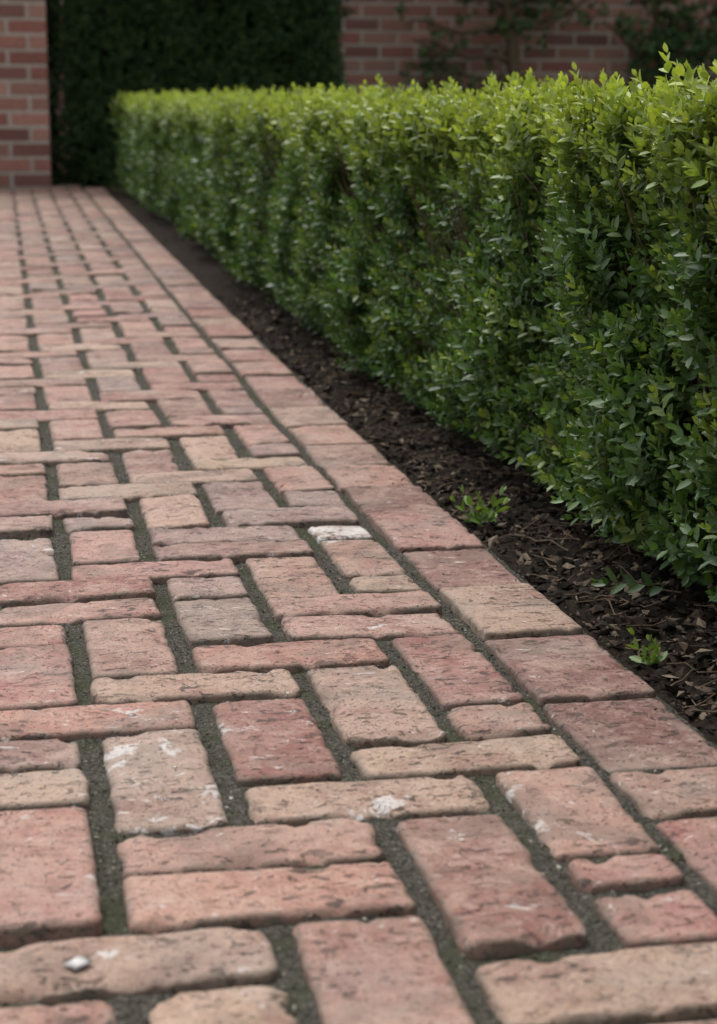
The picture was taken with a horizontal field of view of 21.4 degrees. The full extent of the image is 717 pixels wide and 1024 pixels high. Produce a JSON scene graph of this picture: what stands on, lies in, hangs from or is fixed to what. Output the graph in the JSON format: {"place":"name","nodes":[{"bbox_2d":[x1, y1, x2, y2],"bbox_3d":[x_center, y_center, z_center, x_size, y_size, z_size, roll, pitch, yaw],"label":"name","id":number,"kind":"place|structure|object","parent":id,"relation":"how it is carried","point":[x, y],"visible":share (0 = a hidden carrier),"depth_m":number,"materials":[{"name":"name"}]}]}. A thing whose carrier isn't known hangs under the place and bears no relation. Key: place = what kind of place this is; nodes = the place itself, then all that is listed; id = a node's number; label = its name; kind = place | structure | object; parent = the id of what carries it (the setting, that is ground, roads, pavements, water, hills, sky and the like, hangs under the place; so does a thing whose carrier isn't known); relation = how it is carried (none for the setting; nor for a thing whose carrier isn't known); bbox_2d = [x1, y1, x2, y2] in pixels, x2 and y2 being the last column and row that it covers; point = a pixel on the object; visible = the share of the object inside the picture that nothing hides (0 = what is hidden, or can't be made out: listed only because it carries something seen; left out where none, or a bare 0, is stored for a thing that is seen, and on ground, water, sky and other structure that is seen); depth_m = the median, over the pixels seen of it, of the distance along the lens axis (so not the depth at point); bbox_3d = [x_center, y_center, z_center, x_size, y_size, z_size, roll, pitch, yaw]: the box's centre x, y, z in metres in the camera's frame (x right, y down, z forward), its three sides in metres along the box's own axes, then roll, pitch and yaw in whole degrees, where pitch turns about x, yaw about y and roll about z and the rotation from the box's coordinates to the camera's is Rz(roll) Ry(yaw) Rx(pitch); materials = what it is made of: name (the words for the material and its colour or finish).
{"place":"outdoors","nodes":[
{"label":"outdoors","id":0,"kind":"place"},
{"bbox_2d":[54,182,117,187],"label":"ground","id":1,"kind":"structure","parent":0,"point":[64,184],"depth_m":12.98,"materials":[{"name":"brown soil"}]},
{"bbox_2d":[0,0,50,185],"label":"brick pillar","id":2,"kind":"structure","parent":1,"relation":"on","point":[6,10],"depth_m":11.61,"materials":[{"name":"red brick"}]},
{"bbox_2d":[0,0,50,187],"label":"mortar","id":3,"kind":"object","parent":2,"relation":"attached to","point":[28,96],"visible":0.33,"depth_m":11.60,"materials":[{"name":"grey concrete"}]},
{"bbox_2d":[45,0,355,187],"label":"yew hedge","id":4,"kind":"object","parent":1,"relation":"on","point":[102,52],"visible":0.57,"depth_m":11.99,"materials":[{"name":"green plant"}]},
{"bbox_2d":[53,0,716,179],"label":"garden wall","id":5,"kind":"structure","parent":1,"relation":"on","point":[440,11],"depth_m":14.59,"materials":[{"name":"brick"}]},
{"bbox_2d":[56,0,715,170],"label":"mortar","id":6,"kind":"object","parent":5,"relation":"attached to","point":[451,19],"depth_m":14.58,"materials":[{"name":"grey concrete"}]},
{"bbox_2d":[100,185,716,860],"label":"soil bed","id":7,"kind":"object","parent":1,"relation":"on","point":[536,543],"visible":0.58,"depth_m":2.67,"materials":[{"name":"brown soil"}]},
{"bbox_2d":[106,42,716,601],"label":"boxwood hedge","id":8,"kind":"object","parent":7,"relation":"on","point":[526,274],"visible":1,"depth_m":2.76,"materials":[{"name":"green plant"}]},
{"bbox_2d":[450,485,509,526],"bbox_3d":[0.175,-0.009,2.642,0.089,0.056,0.068,-2,12,-10],"label":"weed plant","id":9,"kind":"object","parent":7,"relation":"on","point":[487,514],"visible":1,"depth_m":2.65,"materials":[{"name":"green plant"}]},
{"bbox_2d":[627,627,667,664],"bbox_3d":[0.296,0.136,1.955,0.042,0.041,0.035,3,12,13],"label":"weed plant","id":10,"kind":"object","parent":7,"relation":"on","point":[653,658],"visible":1,"depth_m":1.96,"materials":[{"name":"green plant"}]},
{"bbox_2d":[394,0,605,95],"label":"climbing shrub","id":11,"kind":"object","parent":1,"relation":"on","point":[511,30],"visible":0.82,"depth_m":14.24,"materials":[{"name":"green plant"}]},
{"bbox_2d":[596,0,716,96],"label":"climbing shrub","id":12,"kind":"object","parent":1,"relation":"on","point":[675,32],"visible":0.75,"depth_m":14.42,"materials":[{"name":"green plant"}]},
{"bbox_2d":[0,185,716,1023],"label":"brick path","id":13,"kind":"structure","parent":0,"point":[296,727],"depth_m":1.73,"materials":[{"name":"red brick"}]}
]}

